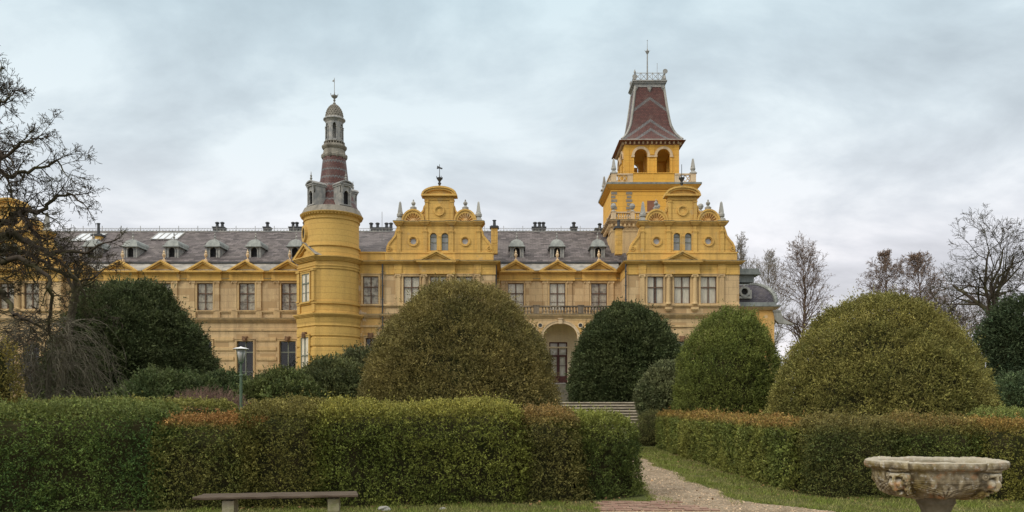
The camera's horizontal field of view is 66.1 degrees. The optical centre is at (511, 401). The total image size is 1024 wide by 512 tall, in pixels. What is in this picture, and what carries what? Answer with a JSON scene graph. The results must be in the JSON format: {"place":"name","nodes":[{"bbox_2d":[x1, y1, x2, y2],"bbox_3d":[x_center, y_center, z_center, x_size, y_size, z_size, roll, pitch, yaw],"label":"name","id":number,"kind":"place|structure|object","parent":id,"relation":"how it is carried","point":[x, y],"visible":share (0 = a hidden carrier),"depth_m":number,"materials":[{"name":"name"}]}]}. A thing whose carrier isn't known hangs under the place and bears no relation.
{"place":"outdoors","nodes":[
{"label":"outdoors","id":0,"kind":"place"},
{"bbox_2d":[0,0,1023,392],"label":"sky","id":1,"kind":"structure","parent":0,"point":[859,128],"materials":[{"name":"grey"}]},
{"bbox_2d":[3,432,1023,511],"bbox_3d":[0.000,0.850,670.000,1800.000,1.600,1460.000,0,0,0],"label":"ground","id":2,"kind":"structure","parent":0,"point":[640,497],"depth_m":12.58,"materials":[{"name":"green plant"}]},
{"bbox_2d":[0,329,32,420],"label":"clipped bush","id":3,"kind":"object","parent":2,"relation":"on","point":[5,387],"visible":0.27,"depth_m":17.42,"materials":[{"name":"green plant"}]},
{"bbox_2d":[0,45,130,379],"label":"old bare tree","id":4,"kind":"object","parent":2,"relation":"on","point":[13,235],"visible":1,"depth_m":18.71,"materials":[{"name":"brown plant"}]},
{"bbox_2d":[0,304,131,400],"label":"weeping shrub","id":5,"kind":"object","parent":2,"relation":"on","point":[63,363],"visible":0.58,"depth_m":25.75,"materials":[{"name":"plant"}]},
{"bbox_2d":[52,249,110,396],"bbox_3d":[-24.092,-4.252,43.829,2.778,8.800,2.248,0,0,0],"label":"bare maple tree","id":6,"kind":"object","parent":2,"relation":"on","point":[74,285],"visible":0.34,"depth_m":43.82,"materials":[{"name":"brown plant"}]},
{"bbox_2d":[0,386,188,511],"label":"clipped hedge","id":7,"kind":"object","parent":2,"relation":"on","point":[64,463],"visible":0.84,"depth_m":11.91,"materials":[{"name":"green plant"}]},
{"bbox_2d":[31,270,221,399],"bbox_3d":[-24.029,-3.713,49.638,10.373,9.277,11.596,0,0,30],"label":"yew bush","id":8,"kind":"object","parent":2,"relation":"on","point":[160,328],"visible":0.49,"depth_m":46.95,"materials":[{"name":"green plant"}]},
{"bbox_2d":[12,390,241,431],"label":"clipped hedge","id":9,"kind":"object","parent":2,"relation":"on","point":[198,403],"visible":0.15,"depth_m":20.11,"materials":[{"name":"green plant"}]},
{"bbox_2d":[109,361,209,400],"bbox_3d":[-18.591,-0.064,42.034,7.410,4.086,6.036,0,0,0],"label":"spreading juniper","id":10,"kind":"object","parent":2,"relation":"on","point":[149,381],"visible":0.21,"depth_m":40.72,"materials":[{"name":"green plant"}]},
{"bbox_2d":[144,403,274,509],"bbox_3d":[-4.792,0.845,12.653,2.020,1.761,1.714,0,0,-5],"label":"clipped hedge","id":11,"kind":"object","parent":2,"relation":"on","point":[199,461],"visible":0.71,"depth_m":12.07,"materials":[{"name":"green plant"}]},
{"bbox_2d":[166,384,253,426],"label":"dry bush","id":12,"kind":"object","parent":2,"relation":"on","point":[229,398],"visible":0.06,"depth_m":30.75,"materials":[{"name":"brown plant"}]},
{"bbox_2d":[180,362,253,397],"bbox_3d":[-15.677,-0.045,43.056,5.803,4.249,6.068,0,0,0],"label":"spreading juniper","id":13,"kind":"object","parent":2,"relation":"on","point":[221,378],"visible":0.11,"depth_m":41.70,"materials":[{"name":"green plant"}]},
{"bbox_2d":[233,346,248,409],"bbox_3d":[-8.952,-0.080,26.000,0.530,3.459,0.530,0,0,0],"label":"street lamp","id":14,"kind":"object","parent":2,"relation":"on","point":[240,351],"visible":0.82,"depth_m":25.95,"materials":[{"name":"metal"}]},
{"bbox_2d":[192,491,357,511],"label":"garden bench","id":15,"kind":"object","parent":2,"relation":"on","point":[230,502],"visible":1,"depth_m":9.99,"materials":[{"name":"grey stone"}]},
{"bbox_2d":[221,361,336,431],"bbox_3d":[-11.116,0.040,38.006,5.360,4.099,5.616,0,0,0],"label":"spreading juniper","id":16,"kind":"object","parent":2,"relation":"on","point":[272,383],"visible":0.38,"depth_m":36.75,"materials":[{"name":"green plant"}]},
{"bbox_2d":[232,388,342,509],"bbox_3d":[-3.588,0.753,12.783,1.713,1.957,1.802,0,0,-7],"label":"clipped hedge","id":17,"kind":"object","parent":2,"relation":"on","point":[285,458],"visible":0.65,"depth_m":12.20,"materials":[{"name":"green plant"}]},
{"bbox_2d":[294,351,381,418],"bbox_3d":[-9.304,-0.271,41.026,6.166,4.692,5.927,0,0,-38],"label":"spreading juniper","id":18,"kind":"object","parent":2,"relation":"on","point":[339,375],"visible":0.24,"depth_m":39.44,"materials":[{"name":"green plant"}]},
{"bbox_2d":[338,340,372,382],"bbox_3d":[-8.165,-0.659,42.978,4.826,5.420,5.624,0,0,0],"label":"spreading juniper","id":19,"kind":"object","parent":2,"relation":"on","point":[358,353],"visible":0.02,"depth_m":42.17,"materials":[{"name":"green plant"}]},
{"bbox_2d":[377,506,390,510],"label":"fieldstone","id":20,"kind":"object","parent":2,"relation":"on","point":[387,508],"visible":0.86,"depth_m":11.90,"materials":[{"name":"grey stone"}]},
{"bbox_2d":[0,40,794,401],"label":"palace","id":21,"kind":"structure","parent":2,"relation":"on","point":[328,276],"depth_m":74.12,"materials":[{"name":"paint"}]},
{"bbox_2d":[0,281,14,308],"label":"window","id":22,"kind":"structure","parent":21,"relation":"in","point":[3,283],"depth_m":74.21,"materials":[{"name":"glass"}]},
{"bbox_2d":[4,342,16,396],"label":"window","id":23,"kind":"structure","parent":21,"relation":"in","point":[10,342],"depth_m":74.10,"materials":[{"name":"stone"}]},
{"bbox_2d":[22,281,40,308],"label":"window","id":24,"kind":"structure","parent":21,"relation":"in","point":[28,302],"depth_m":74.21,"materials":[{"name":"glass"}]},
{"bbox_2d":[22,340,41,395],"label":"window","id":25,"kind":"structure","parent":21,"relation":"in","point":[36,352],"depth_m":74.42,"materials":[{"name":"glass"}]},
{"bbox_2d":[153,281,172,296],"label":"window","id":26,"kind":"structure","parent":21,"relation":"in","point":[167,282],"depth_m":74.92,"materials":[{"name":"stone"}]},
{"bbox_2d":[194,281,214,310],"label":"window","id":27,"kind":"structure","parent":21,"relation":"in","point":[206,289],"depth_m":75.21,"materials":[{"name":"glass"}]},
{"bbox_2d":[235,336,254,378],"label":"window","id":28,"kind":"structure","parent":21,"relation":"in","point":[249,360],"depth_m":75.26,"materials":[{"name":"stone"}]},
{"bbox_2d":[236,281,256,310],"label":"window","id":29,"kind":"structure","parent":21,"relation":"in","point":[246,290],"depth_m":75.21,"materials":[{"name":"glass"}]},
{"bbox_2d":[277,336,297,369],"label":"window","id":30,"kind":"structure","parent":21,"relation":"in","point":[288,347],"depth_m":75.50,"materials":[{"name":"stone"}]},
{"bbox_2d":[278,281,297,310],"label":"window","id":31,"kind":"structure","parent":21,"relation":"in","point":[289,288],"depth_m":75.21,"materials":[{"name":"glass"}]},
{"bbox_2d":[301,225,307,241],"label":"round window","id":32,"kind":"structure","parent":21,"relation":"in","point":[304,233],"depth_m":68.48,"materials":[{"name":"gold stone"}]},
{"bbox_2d":[299,332,310,368],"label":"window","id":33,"kind":"structure","parent":21,"relation":"in","point":[304,337],"depth_m":68.40,"materials":[{"name":"white glass"}]},
{"bbox_2d":[299,270,311,303],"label":"window","id":34,"kind":"structure","parent":21,"relation":"in","point":[305,275],"depth_m":68.45,"materials":[{"name":"white glass"}]},
{"bbox_2d":[363,333,376,348],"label":"window","id":35,"kind":"structure","parent":21,"relation":"in","point":[368,338],"depth_m":70.03,"materials":[{"name":"stone"}]},
{"bbox_2d":[360,274,380,304],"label":"window","id":36,"kind":"structure","parent":21,"relation":"in","point":[370,286],"depth_m":70.33,"materials":[{"name":"glass"}]},
{"bbox_2d":[401,274,420,303],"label":"window","id":37,"kind":"structure","parent":21,"relation":"in","point":[412,283],"depth_m":70.19,"materials":[{"name":"glass"}]},
{"bbox_2d":[430,233,436,249],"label":"arched window","id":38,"kind":"structure","parent":21,"relation":"in","point":[433,237],"depth_m":70.34,"materials":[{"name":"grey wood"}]},
{"bbox_2d":[428,274,447,300],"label":"window","id":39,"kind":"structure","parent":21,"relation":"in","point":[430,279],"depth_m":69.91,"materials":[{"name":"stone"}]},
{"bbox_2d":[442,233,447,249],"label":"arched window","id":40,"kind":"structure","parent":21,"relation":"in","point":[444,236],"depth_m":70.34,"materials":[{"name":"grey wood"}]},
{"bbox_2d":[454,274,474,280],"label":"window","id":41,"kind":"structure","parent":21,"relation":"in","point":[473,277],"depth_m":69.91,"materials":[{"name":"stone"}]},
{"bbox_2d":[506,281,525,311],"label":"window","id":42,"kind":"structure","parent":21,"relation":"in","point":[517,287],"depth_m":75.17,"materials":[{"name":"glass"}]},
{"bbox_2d":[547,281,566,311],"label":"window","id":43,"kind":"structure","parent":21,"relation":"in","point":[557,290],"depth_m":75.19,"materials":[{"name":"glass"}]},
{"bbox_2d":[549,342,566,382],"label":"door","id":44,"kind":"structure","parent":21,"relation":"in","point":[560,354],"depth_m":74.39,"materials":[{"name":"red wood"}]},
{"bbox_2d":[589,281,608,310],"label":"window","id":45,"kind":"structure","parent":21,"relation":"in","point":[598,290],"depth_m":75.19,"materials":[{"name":"glass"}]},
{"bbox_2d":[645,274,665,303],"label":"window","id":46,"kind":"structure","parent":21,"relation":"in","point":[654,286],"depth_m":70.19,"materials":[{"name":"glass"}]},
{"bbox_2d":[674,233,679,249],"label":"arched window","id":47,"kind":"structure","parent":21,"relation":"in","point":[676,236],"depth_m":70.34,"materials":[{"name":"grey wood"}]},
{"bbox_2d":[672,274,691,303],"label":"window","id":48,"kind":"structure","parent":21,"relation":"in","point":[681,286],"depth_m":70.19,"materials":[{"name":"glass"}]},
{"bbox_2d":[677,336,689,356],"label":"window","id":49,"kind":"structure","parent":21,"relation":"in","point":[682,338],"depth_m":69.82,"materials":[{"name":"stone"}]},
{"bbox_2d":[685,233,690,249],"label":"arched window","id":50,"kind":"structure","parent":21,"relation":"in","point":[688,236],"depth_m":70.34,"materials":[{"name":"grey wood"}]},
{"bbox_2d":[698,274,719,303],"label":"window","id":51,"kind":"structure","parent":21,"relation":"in","point":[707,285],"depth_m":70.19,"materials":[{"name":"glass"}]},
{"bbox_2d":[306,389,536,506],"bbox_3d":[-1.526,0.746,13.122,3.802,1.965,1.891,0,0,-10],"label":"clipped hedge","id":52,"kind":"object","parent":2,"relation":"on","point":[398,456],"visible":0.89,"depth_m":12.52,"materials":[{"name":"green plant"}]},
{"bbox_2d":[354,272,563,422],"bbox_3d":[-1.580,-1.049,23.974,6.607,5.844,6.515,0,0,0],"label":"clipped bush","id":53,"kind":"object","parent":2,"relation":"on","point":[455,339],"visible":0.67,"depth_m":22.11,"materials":[{"name":"green plant"}]},
{"bbox_2d":[499,396,594,502],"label":"clipped hedge","id":54,"kind":"object","parent":2,"relation":"on","point":[555,473],"visible":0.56,"depth_m":12.97,"materials":[{"name":"green plant"}]},
{"bbox_2d":[128,454,1017,511],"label":"fallen leaves","id":55,"kind":"object","parent":2,"relation":"on","point":[590,500],"visible":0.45,"depth_m":12.79,"materials":[{"name":"brown plant"}]},
{"bbox_2d":[549,401,646,499],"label":"clipped hedge","id":56,"kind":"object","parent":2,"relation":"on","point":[609,449],"visible":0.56,"depth_m":13.43,"materials":[{"name":"green plant"}]},
{"bbox_2d":[560,402,638,430],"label":"terrace steps","id":57,"kind":"structure","parent":2,"relation":"on","point":[623,407],"depth_m":46.31,"materials":[{"name":"stone"}]},
{"bbox_2d":[564,296,683,401],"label":"yew bush","id":58,"kind":"object","parent":2,"relation":"on","point":[619,345],"visible":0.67,"depth_m":49.37,"materials":[{"name":"green plant"}]},
{"bbox_2d":[634,408,659,445],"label":"hedge plant","id":59,"kind":"object","parent":2,"relation":"on","point":[647,424],"visible":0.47,"depth_m":29.07,"materials":[{"name":"green plant"}]},
{"bbox_2d":[632,357,689,423],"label":"shrub","id":60,"kind":"object","parent":2,"relation":"on","point":[654,390],"visible":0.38,"depth_m":38.98,"materials":[{"name":"green plant"}]},
{"bbox_2d":[670,299,782,415],"bbox_3d":[7.513,-0.832,27.010,4.152,5.446,4.159,0,0,34],"label":"clipped bush","id":61,"kind":"object","parent":2,"relation":"on","point":[729,366],"visible":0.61,"depth_m":25.83,"materials":[{"name":"green plant"}]},
{"bbox_2d":[654,405,854,490],"bbox_3d":[5.659,0.911,21.076,1.769,1.643,13.882,0,0,0],"label":"clipped hedge","id":62,"kind":"object","parent":2,"relation":"on","point":[760,446],"visible":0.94,"depth_m":17.57,"materials":[{"name":"green plant"}]},
{"bbox_2d":[735,231,777,331],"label":"bare poplar tree","id":63,"kind":"object","parent":2,"relation":"on","point":[740,247],"visible":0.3,"depth_m":112.27,"materials":[{"name":"brown plant"}]},
{"bbox_2d":[749,248,808,346],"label":"bare poplar tree","id":64,"kind":"object","parent":2,"relation":"on","point":[770,254],"visible":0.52,"depth_m":120.42,"materials":[{"name":"brown plant"}]},
{"bbox_2d":[766,231,839,347],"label":"bare round tree","id":65,"kind":"object","parent":2,"relation":"on","point":[803,280],"visible":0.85,"depth_m":95.09,"materials":[{"name":"brown plant"}]},
{"bbox_2d":[791,404,909,497],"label":"clipped hedge","id":66,"kind":"object","parent":2,"relation":"on","point":[834,466],"visible":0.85,"depth_m":13.57,"materials":[{"name":"green plant"}]},
{"bbox_2d":[760,284,1005,431],"bbox_3d":[10.707,-0.796,22.993,6.520,5.342,6.695,0,0,0],"label":"clipped bush","id":67,"kind":"object","parent":2,"relation":"on","point":[900,357],"visible":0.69,"depth_m":21.23,"materials":[{"name":"green plant"}]},
{"bbox_2d":[856,248,914,313],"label":"bare cypress tree","id":68,"kind":"object","parent":2,"relation":"on","point":[885,254],"visible":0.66,"depth_m":92.05,"materials":[{"name":"brown plant"}]},
{"bbox_2d":[880,293,948,310],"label":"bare small tree","id":69,"kind":"object","parent":2,"relation":"on","point":[930,298],"visible":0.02,"depth_m":80.35,"materials":[{"name":"brown plant"}]},
{"bbox_2d":[894,251,952,324],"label":"bare cypress tree","id":70,"kind":"object","parent":2,"relation":"on","point":[914,258],"visible":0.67,"depth_m":89.48,"materials":[{"name":"brown plant"}]},
{"bbox_2d":[871,404,995,499],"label":"clipped hedge","id":71,"kind":"object","parent":2,"relation":"on","point":[926,438],"visible":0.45,"depth_m":13.38,"materials":[{"name":"green plant"}]},
{"bbox_2d":[864,456,1009,511],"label":"stone urn","id":72,"kind":"object","parent":2,"relation":"on","point":[935,484],"visible":1,"depth_m":8.89,"materials":[{"name":"stone"}]},
{"bbox_2d":[924,288,986,337],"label":"bare small tree","id":73,"kind":"object","parent":2,"relation":"on","point":[962,310],"visible":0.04,"depth_m":84.18,"materials":[{"name":"grey plant"}]},
{"bbox_2d":[914,277,1021,344],"bbox_3d":[38.432,-5.152,64.442,12.453,10.544,9.631,0,0,13],"label":"bare crooked tree","id":74,"kind":"object","parent":2,"relation":"on","point":[958,315],"visible":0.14,"depth_m":63.93,"materials":[{"name":"brown plant"}]},
{"bbox_2d":[916,203,1023,319],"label":"bare oak tree","id":75,"kind":"object","parent":2,"relation":"on","point":[993,295],"visible":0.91,"depth_m":58.81,"materials":[{"name":"brown plant"}]},
{"bbox_2d":[933,274,1015,345],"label":"bare small tree","id":76,"kind":"object","parent":2,"relation":"on","point":[971,312],"visible":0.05,"depth_m":75.64,"materials":[{"name":"grey plant"}]},
{"bbox_2d":[954,411,1023,500],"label":"clipped hedge","id":77,"kind":"object","parent":2,"relation":"on","point":[1001,444],"visible":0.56,"depth_m":13.21,"materials":[{"name":"green plant"}]},
{"bbox_2d":[965,400,1023,431],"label":"clipped hedge","id":78,"kind":"object","parent":2,"relation":"on","point":[1011,411],"visible":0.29,"depth_m":18.60,"materials":[{"name":"green plant"}]},
{"bbox_2d":[968,286,1023,391],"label":"evergreen bush","id":79,"kind":"object","parent":2,"relation":"on","point":[1000,327],"visible":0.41,"depth_m":33.36,"materials":[{"name":"green plant"}]},
{"bbox_2d":[993,365,1023,419],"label":"shrub","id":80,"kind":"object","parent":2,"relation":"on","point":[1013,394],"visible":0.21,"depth_m":28.60,"materials":[{"name":"green plant"}]},
{"bbox_2d":[593,501,719,510],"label":"brick paving","id":81,"kind":"structure","parent":0,"point":[635,506],"depth_m":12.15,"materials":[{"name":"brown brick"}]},
{"bbox_2d":[594,458,833,511],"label":"gravel path","id":82,"kind":"structure","parent":0,"point":[663,490],"depth_m":13.75,"materials":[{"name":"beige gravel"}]}
]}

